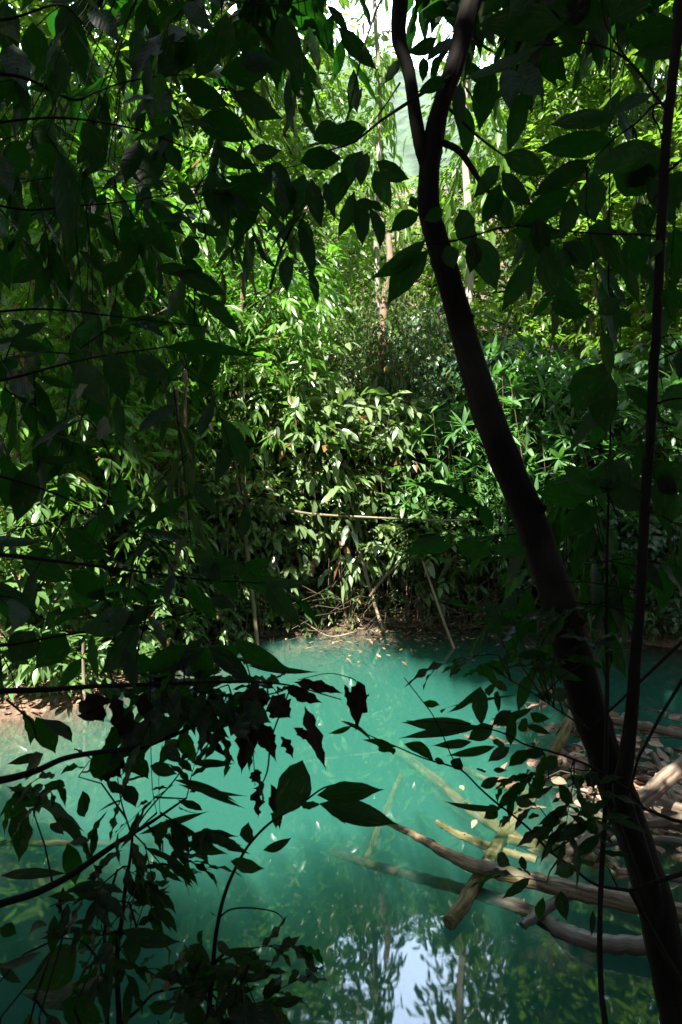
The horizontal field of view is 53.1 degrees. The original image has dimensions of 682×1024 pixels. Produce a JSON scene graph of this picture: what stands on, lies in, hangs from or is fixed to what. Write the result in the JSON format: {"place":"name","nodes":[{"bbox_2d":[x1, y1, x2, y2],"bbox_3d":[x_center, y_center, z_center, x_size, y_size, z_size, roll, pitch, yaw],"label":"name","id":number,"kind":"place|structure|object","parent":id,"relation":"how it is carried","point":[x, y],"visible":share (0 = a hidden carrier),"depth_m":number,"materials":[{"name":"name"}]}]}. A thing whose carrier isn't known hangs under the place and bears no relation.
{"place":"outdoors","nodes":[
{"label":"outdoors","id":0,"kind":"place"},
{"bbox_2d":[9,0,663,99],"label":"sky","id":1,"kind":"structure","parent":0,"point":[384,23],"materials":[{"name":"white"}]},
{"bbox_2d":[0,136,681,1023],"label":"ground","id":2,"kind":"structure","parent":0,"point":[394,950],"depth_m":8.76,"materials":[{"name":"teal liquid"}]},
{"bbox_2d":[0,617,67,700],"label":"bank plant","id":3,"kind":"object","parent":2,"relation":"on","point":[11,696],"visible":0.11,"depth_m":9.71,"materials":[{"name":"green plant"}]},
{"bbox_2d":[0,623,110,697],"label":"bank plant","id":4,"kind":"object","parent":2,"relation":"on","point":[24,671],"visible":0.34,"depth_m":9.29,"materials":[{"name":"green plant"}]},
{"bbox_2d":[0,462,142,666],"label":"broadleaf shrub","id":5,"kind":"object","parent":2,"relation":"on","point":[44,592],"visible":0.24,"depth_m":9.99,"materials":[{"name":"green plant"}]},
{"bbox_2d":[0,291,150,638],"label":"drooping tree","id":6,"kind":"object","parent":2,"relation":"on","point":[27,453],"visible":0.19,"depth_m":10.79,"materials":[{"name":"green plant"}]},
{"bbox_2d":[30,636,120,696],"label":"bank plant","id":7,"kind":"object","parent":2,"relation":"on","point":[101,658],"visible":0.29,"depth_m":9.64,"materials":[{"name":"green plant"}]},
{"bbox_2d":[0,0,152,512],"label":"rainforest tree","id":8,"kind":"object","parent":2,"relation":"on","point":[35,20],"visible":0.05,"depth_m":14.75,"materials":[{"name":"green plant"}]},
{"bbox_2d":[81,641,87,727],"bbox_3d":[-3.450,2.382,9.197,0.061,1.329,0.334,-1,3,-30],"label":"stake","id":9,"kind":"object","parent":2,"relation":"on","point":[83,679],"visible":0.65,"depth_m":9.26,"materials":[{"name":"brown wood"}]},
{"bbox_2d":[0,810,180,1023],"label":"upright sapling","id":10,"kind":"object","parent":2,"relation":"on","point":[51,978],"visible":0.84,"depth_m":1.45,"materials":[{"name":"green plant"}]},
{"bbox_2d":[0,0,201,532],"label":"rainforest tree","id":11,"kind":"object","parent":2,"relation":"on","point":[49,40],"visible":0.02,"depth_m":16.53,"materials":[{"name":"green plant"}]},
{"bbox_2d":[0,38,211,610],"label":"drooping tree","id":12,"kind":"object","parent":2,"relation":"on","point":[90,106],"visible":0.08,"depth_m":13.15,"materials":[{"name":"green plant"}]},
{"bbox_2d":[0,121,263,614],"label":"drooping tree","id":13,"kind":"object","parent":2,"relation":"on","point":[106,301],"visible":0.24,"depth_m":11.65,"materials":[{"name":"green plant"}]},
{"bbox_2d":[34,441,241,620],"bbox_3d":[-4.111,0.605,13.152,4.361,3.875,4.715,-1,3,-34],"label":"leaved bush","id":14,"kind":"object","parent":2,"relation":"on","point":[176,513],"visible":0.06,"depth_m":12.34,"materials":[{"name":"green plant"}]},
{"bbox_2d":[118,642,159,682],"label":"bank plant","id":15,"kind":"object","parent":2,"relation":"on","point":[142,651],"visible":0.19,"depth_m":10.48,"materials":[{"name":"green plant"}]},
{"bbox_2d":[86,495,219,653],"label":"broadleaf shrub","id":16,"kind":"object","parent":2,"relation":"on","point":[149,636],"visible":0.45,"depth_m":11.65,"materials":[{"name":"green plant"}]},
{"bbox_2d":[0,315,317,744],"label":"dark shrub","id":17,"kind":"object","parent":2,"relation":"on","point":[21,490],"visible":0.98,"depth_m":1.82,"materials":[{"name":"green plant"}]},
{"bbox_2d":[3,0,316,502],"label":"rainforest tree","id":18,"kind":"object","parent":2,"relation":"on","point":[124,49],"visible":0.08,"depth_m":17.57,"materials":[{"name":"green plant"}]},
{"bbox_2d":[0,638,342,970],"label":"shrub","id":19,"kind":"object","parent":2,"relation":"on","point":[243,716],"visible":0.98,"depth_m":1.62,"materials":[{"name":"green plant"}]},
{"bbox_2d":[176,385,180,625],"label":"slender tree","id":20,"kind":"object","parent":2,"relation":"on","point":[177,400],"visible":0.25,"depth_m":12.78,"materials":[{"name":"brown plant"}]},
{"bbox_2d":[161,606,209,646],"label":"bank plant","id":21,"kind":"object","parent":2,"relation":"on","point":[170,627],"visible":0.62,"depth_m":11.88,"materials":[{"name":"green plant"}]},
{"bbox_2d":[182,370,188,639],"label":"slender tree","id":22,"kind":"object","parent":2,"relation":"on","point":[184,423],"visible":0.32,"depth_m":12.51,"materials":[{"name":"brown plant"}]},
{"bbox_2d":[0,0,377,417],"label":"overhanging tree","id":23,"kind":"object","parent":2,"relation":"on","point":[158,56],"visible":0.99,"depth_m":2.10,"materials":[{"name":"green plant"}]},
{"bbox_2d":[80,82,311,559],"bbox_3d":[-3.724,-3.573,16.456,5.751,10.971,5.843,1,3,32],"label":"drooping tree","id":24,"kind":"object","parent":2,"relation":"on","point":[198,139],"visible":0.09,"depth_m":15.70,"materials":[{"name":"green plant"}]},
{"bbox_2d":[170,595,237,644],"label":"bank plant","id":25,"kind":"object","parent":2,"relation":"on","point":[207,622],"visible":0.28,"depth_m":12.60,"materials":[{"name":"green plant"}]},
{"bbox_2d":[135,485,301,638],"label":"leaved bush","id":26,"kind":"object","parent":2,"relation":"on","point":[241,603],"visible":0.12,"depth_m":13.11,"materials":[{"name":"green plant"}]},
{"bbox_2d":[219,518,233,553],"bbox_3d":[-2.261,0.547,13.426,0.329,0.866,0.106,-1,2,-25],"label":"dead stick","id":27,"kind":"object","parent":26,"relation":"on","point":[222,544],"visible":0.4,"depth_m":13.36,"materials":[{"name":"brown wood"}]},
{"bbox_2d":[83,0,369,495],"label":"rainforest tree","id":28,"kind":"object","parent":2,"relation":"on","point":[247,121],"visible":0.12,"depth_m":19.32,"materials":[{"name":"green plant"}]},
{"bbox_2d":[196,594,258,645],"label":"bank plant","id":29,"kind":"object","parent":2,"relation":"on","point":[240,633],"visible":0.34,"depth_m":12.92,"materials":[{"name":"green plant"}]},
{"bbox_2d":[133,168,372,616],"bbox_3d":[-2.015,-2.309,14.505,5.312,9.540,5.228,2,3,45],"label":"drooping tree","id":30,"kind":"object","parent":2,"relation":"on","point":[274,325],"visible":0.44,"depth_m":13.77,"materials":[{"name":"green plant"}]},
{"bbox_2d":[181,456,334,627],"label":"leaved bush","id":31,"kind":"object","parent":2,"relation":"on","point":[292,552],"visible":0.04,"depth_m":14.31,"materials":[{"name":"green plant"}]},
{"bbox_2d":[193,460,330,628],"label":"pale shrub","id":32,"kind":"object","parent":2,"relation":"on","point":[272,518],"visible":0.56,"depth_m":13.38,"materials":[{"name":"green plant"}]},
{"bbox_2d":[167,254,368,543],"bbox_3d":[-1.572,-2.203,16.306,5.046,8.109,4.967,1,2,13],"label":"drooping tree","id":33,"kind":"object","parent":2,"relation":"on","point":[273,307],"visible":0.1,"depth_m":15.48,"materials":[{"name":"green plant"}]},
{"bbox_2d":[145,760,398,1023],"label":"arching seedling","id":34,"kind":"object","parent":2,"relation":"on","point":[200,977],"visible":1,"depth_m":1.54,"materials":[{"name":"green plant"}]},
{"bbox_2d":[236,592,308,630],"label":"bank plant","id":35,"kind":"object","parent":2,"relation":"on","point":[272,613],"visible":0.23,"depth_m":13.74,"materials":[{"name":"green plant"}]},
{"bbox_2d":[207,308,388,618],"bbox_3d":[-0.934,-0.757,14.741,3.903,6.556,4.221,0,2,2],"label":"pale shrub","id":36,"kind":"object","parent":2,"relation":"on","point":[332,386],"visible":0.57,"depth_m":13.79,"materials":[{"name":"green plant"}]},
{"bbox_2d":[194,7,416,405],"bbox_3d":[-1.650,-9.182,23.932,8.618,16.915,8.588,1,2,19],"label":"rainforest tree","id":37,"kind":"object","parent":2,"relation":"on","point":[340,88],"visible":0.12,"depth_m":23.27,"materials":[{"name":"green plant"}]},
{"bbox_2d":[287,578,342,626],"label":"bank plant","id":38,"kind":"object","parent":2,"relation":"on","point":[318,612],"visible":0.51,"depth_m":14.24,"materials":[{"name":"green plant"}]},
{"bbox_2d":[0,208,681,676],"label":"undergrowth","id":39,"kind":"object","parent":2,"relation":"on","point":[288,626],"visible":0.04,"depth_m":14.33,"materials":[{"name":"brown plant"}]},
{"bbox_2d":[0,627,681,880],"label":"leaf litter","id":40,"kind":"object","parent":2,"relation":"on","point":[574,750],"visible":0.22,"depth_m":7.65,"materials":[{"name":"brown plant"}]},
{"bbox_2d":[611,717,681,739],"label":"fallen log","id":41,"kind":"object","parent":40,"relation":"on","point":[662,730],"visible":0.64,"depth_m":8.02,"materials":[{"name":"brown wood"}]},
{"bbox_2d":[616,867,681,882],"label":"fallen log","id":42,"kind":"object","parent":40,"relation":"on","point":[622,871],"visible":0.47,"depth_m":5.17,"materials":[{"name":"brown wood"}]},
{"bbox_2d":[640,786,681,813],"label":"fallen log","id":43,"kind":"object","parent":40,"relation":"on","point":[670,805],"visible":0.42,"depth_m":6.08,"materials":[{"name":"brown wood"}]},
{"bbox_2d":[646,814,681,828],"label":"fallen log","id":44,"kind":"object","parent":40,"relation":"on","point":[656,822],"visible":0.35,"depth_m":5.81,"materials":[{"name":"brown wood"}]},
{"bbox_2d":[651,752,681,813],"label":"fallen log","id":45,"kind":"object","parent":40,"relation":"on","point":[670,791],"visible":0.56,"depth_m":6.45,"materials":[{"name":"brown wood"}]},
{"bbox_2d":[286,289,404,604],"bbox_3d":[0.060,-1.256,16.005,3.171,7.750,3.429,0,2,-7],"label":"leaved bush","id":46,"kind":"object","parent":2,"relation":"on","point":[350,379],"visible":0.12,"depth_m":15.68,"materials":[{"name":"green plant"}]},
{"bbox_2d":[307,164,422,361],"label":"rainforest tree","id":47,"kind":"object","parent":2,"relation":"on","point":[351,251],"visible":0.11,"depth_m":29.96,"materials":[{"name":"green plant"}]},
{"bbox_2d":[298,378,434,623],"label":"pale shrub","id":48,"kind":"object","parent":2,"relation":"on","point":[381,440],"visible":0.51,"depth_m":14.52,"materials":[{"name":"green plant"}]},
{"bbox_2d":[335,0,411,404],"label":"pale trunk tree","id":49,"kind":"object","parent":2,"relation":"on","point":[380,73],"visible":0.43,"depth_m":20.60,"materials":[{"name":"green plant"}]},
{"bbox_2d":[378,233,392,370],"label":"slender tree","id":50,"kind":"object","parent":2,"relation":"on","point":[383,310],"visible":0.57,"depth_m":16.31,"materials":[{"name":"brown plant"}]},
{"bbox_2d":[328,257,464,563],"bbox_3d":[1.102,-1.879,16.876,4.715,8.102,4.361,0,2,-11],"label":"leaved bush","id":51,"kind":"object","parent":2,"relation":"on","point":[411,365],"visible":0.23,"depth_m":15.86,"materials":[{"name":"green plant"}]},
{"bbox_2d":[353,501,481,618],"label":"leaved bush","id":52,"kind":"object","parent":2,"relation":"on","point":[447,574],"visible":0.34,"depth_m":14.73,"materials":[{"name":"green plant"}]},
{"bbox_2d":[354,295,484,473],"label":"creeper thicket","id":53,"kind":"object","parent":2,"relation":"on","point":[433,318],"visible":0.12,"depth_m":18.23,"materials":[{"name":"green plant"}]},
{"bbox_2d":[363,460,501,616],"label":"broadleaf shrub","id":54,"kind":"object","parent":2,"relation":"on","point":[431,561],"visible":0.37,"depth_m":14.50,"materials":[{"name":"green plant"}]},
{"bbox_2d":[369,561,397,596],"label":"dead branch","id":55,"kind":"object","parent":54,"relation":"attached to","point":[381,581],"visible":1,"depth_m":13.79,"materials":[{"name":"brown wood"}]},
{"bbox_2d":[343,156,525,362],"bbox_3d":[4.142,-8.343,27.743,7.325,9.971,7.299,-2,3,-41],"label":"rainforest tree","id":56,"kind":"object","parent":2,"relation":"on","point":[414,235],"visible":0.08,"depth_m":26.94,"materials":[{"name":"green plant"}]},
{"bbox_2d":[360,389,545,603],"bbox_3d":[2.425,-0.265,15.798,4.558,5.144,4.215,1,2,27],"label":"whorled shrub","id":57,"kind":"object","parent":2,"relation":"on","point":[467,449],"visible":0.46,"depth_m":14.68,"materials":[{"name":"green plant"}]},
{"bbox_2d":[414,433,510,533],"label":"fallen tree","id":58,"kind":"object","parent":2,"relation":"on","point":[501,525],"visible":0.12,"depth_m":14.67,"materials":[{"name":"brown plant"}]},
{"bbox_2d":[253,556,681,855],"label":"twig debris","id":59,"kind":"object","parent":2,"relation":"on","point":[418,630],"visible":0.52,"depth_m":13.44,"materials":[{"name":"brown wood"}]},
{"bbox_2d":[403,8,534,462],"bbox_3d":[3.585,-13.427,19.827,6.854,29.284,6.690,-2,3,-36],"label":"pale trunk tree","id":60,"kind":"object","parent":2,"relation":"on","point":[448,205],"visible":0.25,"depth_m":20.20,"materials":[{"name":"green plant"}]},
{"bbox_2d":[390,323,566,535],"bbox_3d":[3.608,-1.602,18.103,4.518,7.062,4.042,0,2,0],"label":"creeper thicket","id":61,"kind":"object","parent":2,"relation":"on","point":[452,375],"visible":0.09,"depth_m":17.43,"materials":[{"name":"green plant"}]},
{"bbox_2d":[430,460,547,615],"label":"whorled shrub","id":62,"kind":"object","parent":2,"relation":"on","point":[485,479],"visible":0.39,"depth_m":14.29,"materials":[{"name":"green plant"}]},
{"bbox_2d":[326,0,681,1023],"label":"forked tree","id":63,"kind":"object","parent":2,"relation":"on","point":[402,270],"visible":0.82,"depth_m":2.19,"materials":[{"name":"brown plant"}]},
{"bbox_2d":[328,588,681,988],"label":"drooping shrub","id":64,"kind":"object","parent":2,"relation":"on","point":[496,621],"visible":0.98,"depth_m":1.88,"materials":[{"name":"green plant"}]},
{"bbox_2d":[298,673,368,729],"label":"dead leaf","id":65,"kind":"object","parent":64,"relation":"hanging from","point":[356,697],"visible":1,"depth_m":1.71,"materials":[{"name":"brown plant"}]},
{"bbox_2d":[448,520,577,625],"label":"creeper thicket","id":66,"kind":"object","parent":2,"relation":"on","point":[525,581],"visible":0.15,"depth_m":14.52,"materials":[{"name":"green plant"}]},
{"bbox_2d":[464,351,589,539],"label":"creeper thicket","id":67,"kind":"object","parent":2,"relation":"on","point":[502,361],"depth_m":17.32,"materials":[{"name":"green plant"}]},
{"bbox_2d":[406,32,654,370],"bbox_3d":[6.650,-9.092,24.714,8.618,16.024,8.588,-2,3,-40],"label":"rainforest tree","id":68,"kind":"object","parent":2,"relation":"on","point":[518,313],"visible":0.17,"depth_m":23.69,"materials":[{"name":"green plant"}]},
{"bbox_2d":[442,329,628,596],"bbox_3d":[4.381,-0.997,15.981,4.215,6.262,4.558,2,3,37],"label":"whorled shrub","id":69,"kind":"object","parent":2,"relation":"on","point":[551,370],"visible":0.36,"depth_m":15.19,"materials":[{"name":"green plant"}]},
{"bbox_2d":[402,0,681,931],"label":"sapling","id":70,"kind":"object","parent":2,"relation":"on","point":[522,30],"visible":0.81,"depth_m":2.10,"materials":[{"name":"green plant"}]},
{"bbox_2d":[446,8,658,356],"bbox_3d":[9.247,-15.752,29.703,9.479,21.366,9.446,1,2,17],"label":"rainforest tree","id":71,"kind":"object","parent":2,"relation":"on","point":[502,143],"visible":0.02,"depth_m":29.62,"materials":[{"name":"green plant"}]},
{"bbox_2d":[535,22,610,1023],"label":"hanging vine","id":72,"kind":"object","parent":2,"relation":"on","point":[587,845],"visible":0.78,"depth_m":1.93,"materials":[{"name":"brown plant"}]},
{"bbox_2d":[488,2,681,375],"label":"rainforest tree","id":73,"kind":"object","parent":2,"relation":"on","point":[567,324],"visible":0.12,"depth_m":22.60,"materials":[{"name":"green plant"}]},
{"bbox_2d":[494,399,676,583],"bbox_3d":[5.424,-0.133,15.099,4.426,4.752,4.786,-2,3,-38],"label":"whorled shrub","id":74,"kind":"object","parent":2,"relation":"on","point":[616,449],"visible":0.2,"depth_m":13.97,"materials":[{"name":"green plant"}]},
{"bbox_2d":[544,365,681,534],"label":"whorled shrub","id":75,"kind":"object","parent":2,"relation":"on","point":[676,431],"visible":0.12,"depth_m":14.41,"materials":[{"name":"green plant"}]},
{"bbox_2d":[553,3,681,381],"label":"pale trunk tree","id":76,"kind":"object","parent":2,"relation":"on","point":[637,313],"visible":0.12,"depth_m":22.14,"materials":[{"name":"green plant"}]},
{"bbox_2d":[558,358,681,555],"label":"creeper thicket","id":77,"kind":"object","parent":2,"relation":"on","point":[591,362],"visible":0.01,"depth_m":16.76,"materials":[{"name":"green plant"}]},
{"bbox_2d":[560,504,681,637],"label":"creeper thicket","id":78,"kind":"object","parent":2,"relation":"on","point":[658,540],"visible":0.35,"depth_m":13.20,"materials":[{"name":"green plant"}]},
{"bbox_2d":[563,12,681,370],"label":"rainforest tree","id":79,"kind":"object","parent":2,"relation":"on","point":[662,93],"visible":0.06,"depth_m":23.67,"materials":[{"name":"green plant"}]},
{"bbox_2d":[567,0,681,381],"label":"rainforest tree","id":80,"kind":"object","parent":2,"relation":"on","point":[665,9],"visible":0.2,"depth_m":20.12,"materials":[{"name":"green plant"}]},
{"bbox_2d":[614,332,681,459],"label":"creeper thicket","id":81,"kind":"object","parent":2,"relation":"on","point":[622,358],"visible":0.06,"depth_m":17.43,"materials":[{"name":"green plant"}]},
{"bbox_2d":[615,3,680,368],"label":"pale trunk tree","id":82,"kind":"object","parent":2,"relation":"on","point":[649,120],"visible":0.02,"depth_m":23.50,"materials":[{"name":"green plant"}]},
{"bbox_2d":[19,57,680,186],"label":"hill","id":83,"kind":"structure","parent":0,"point":[410,165],"depth_m":84.81,"materials":[{"name":"green plant"}]},
{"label":"water","id":84,"kind":"structure","parent":0,"visible":0},
{"bbox_2d":[0,839,153,846],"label":"fallen log","id":85,"kind":"object","parent":84,"relation":"in","point":[48,843],"visible":0.65,"depth_m":6.50,"materials":[{"name":"brown wood"}]},
{"bbox_2d":[234,461,258,644],"bbox_3d":[-1.790,0.802,13.097,0.157,3.560,0.747,-2,3,-45],"label":"broken pole","id":86,"kind":"object","parent":84,"relation":"in","point":[252,595],"visible":0.6,"depth_m":13.01,"materials":[{"name":"brown wood"}]},
{"bbox_2d":[226,499,479,520],"bbox_3d":[0.242,-0.051,13.544,5.340,0.500,0.178,0,2,-6],"label":"bamboo pole","id":87,"kind":"object","parent":86,"relation":"attached to","point":[315,514],"visible":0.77,"depth_m":13.51,"materials":[{"name":"beige wood"}]},
{"bbox_2d":[311,625,377,636],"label":"dead branch","id":88,"kind":"object","parent":84,"relation":"on","point":[342,634],"visible":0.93,"depth_m":13.22,"materials":[{"name":"brown wood"}]},
{"bbox_2d":[348,518,384,633],"bbox_3d":[0.536,1.263,13.983,0.975,2.359,0.150,2,3,41],"label":"leaning pole","id":89,"kind":"object","parent":84,"relation":"on","point":[369,586],"visible":0.69,"depth_m":13.98,"materials":[{"name":"brown wood"}]},
{"bbox_2d":[364,773,403,858],"bbox_3d":[0.499,3.359,7.556,0.107,0.366,1.468,1,2,19],"label":"fallen log","id":90,"kind":"object","parent":84,"relation":"in","point":[385,811],"visible":0.78,"depth_m":7.45,"materials":[{"name":"wood"}]},
{"bbox_2d":[422,561,455,649],"bbox_3d":[1.906,1.767,13.073,0.154,1.554,1.108,-1,2,-26],"label":"leaning pole","id":91,"kind":"object","parent":84,"relation":"on","point":[441,615],"visible":1,"depth_m":13.17,"materials":[{"name":"brown wood"}]},
{"bbox_2d":[259,627,624,874],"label":"floating leaves","id":92,"kind":"object","parent":84,"relation":"on","point":[595,866],"visible":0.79,"depth_m":12.95,"materials":[{"name":"brown plant"}]},
{"bbox_2d":[429,787,496,861],"bbox_3d":[1.345,3.505,7.687,0.123,0.519,2.557,0,2,-6],"label":"fallen log","id":93,"kind":"object","parent":84,"relation":"in","point":[457,816],"visible":0.59,"depth_m":7.79,"materials":[{"name":"wood"}]},
{"bbox_2d":[379,737,547,859],"bbox_3d":[1.099,3.238,8.179,0.300,0.926,4.868,0,2,-13],"label":"fallen log","id":94,"kind":"object","parent":84,"relation":"in","point":[446,789],"visible":0.61,"depth_m":7.38,"materials":[{"name":"brown wood"}]},
{"bbox_2d":[329,848,646,956],"bbox_3d":[0.914,3.177,5.630,0.549,1.093,3.824,-2,3,-39],"label":"fallen log","id":95,"kind":"object","parent":84,"relation":"on","point":[614,945],"visible":0.84,"depth_m":4.95,"materials":[{"name":"brown wood"}]},
{"bbox_2d":[519,895,571,929],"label":"fallen log","id":96,"kind":"object","parent":95,"relation":"on","point":[529,920],"visible":0.46,"depth_m":4.65,"materials":[{"name":"brown wood"}]},
{"bbox_2d":[462,766,538,800],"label":"fallen log","id":97,"kind":"object","parent":84,"relation":"in","point":[477,775],"visible":0.41,"depth_m":7.71,"materials":[{"name":"wood"}]},
{"bbox_2d":[443,709,574,929],"bbox_3d":[1.860,2.763,6.737,0.212,0.371,4.783,1,3,29],"label":"fallen log","id":98,"kind":"object","parent":84,"relation":"in","point":[458,910],"visible":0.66,"depth_m":5.74,"materials":[{"name":"brown wood"}]},
{"bbox_2d":[435,819,537,863],"bbox_3d":[1.246,2.887,5.953,0.908,0.180,0.142,1,2,26],"label":"fallen log","id":99,"kind":"object","parent":98,"relation":"on","point":[515,854],"visible":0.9,"depth_m":5.95,"materials":[{"name":"brown wood"}]},
{"bbox_2d":[387,824,681,923],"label":"fallen log","id":100,"kind":"object","parent":98,"relation":"on","point":[620,901],"visible":0.68,"depth_m":4.95,"materials":[{"name":"brown wood"}]},
{"bbox_2d":[502,679,568,708],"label":"fallen log","id":101,"kind":"object","parent":84,"relation":"on","point":[506,682],"visible":0.27,"depth_m":10.59,"materials":[{"name":"brown wood"}]},
{"bbox_2d":[508,833,598,865],"bbox_3d":[1.792,2.844,5.766,0.156,0.205,0.860,-2,3,-44],"label":"fallen log","id":102,"kind":"object","parent":84,"relation":"on","point":[588,860],"visible":0.53,"depth_m":5.87,"materials":[{"name":"brown wood"}]},
{"bbox_2d":[559,820,616,870],"bbox_3d":[2.032,2.770,5.705,0.060,0.119,0.911,0,2,-10],"label":"fallen log","id":103,"kind":"object","parent":84,"relation":"on","point":[610,864],"visible":0.41,"depth_m":5.36,"materials":[{"name":"brown wood"}]},
{"bbox_2d":[598,834,681,848],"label":"fallen log","id":104,"kind":"object","parent":103,"relation":"on","point":[667,839],"visible":0.33,"depth_m":5.50,"materials":[{"name":"brown wood"}]},
{"bbox_2d":[563,755,681,862],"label":"fallen log","id":105,"kind":"object","parent":84,"relation":"on","point":[660,783],"visible":0.59,"depth_m":5.76,"materials":[{"name":"brown wood"}]}
]}

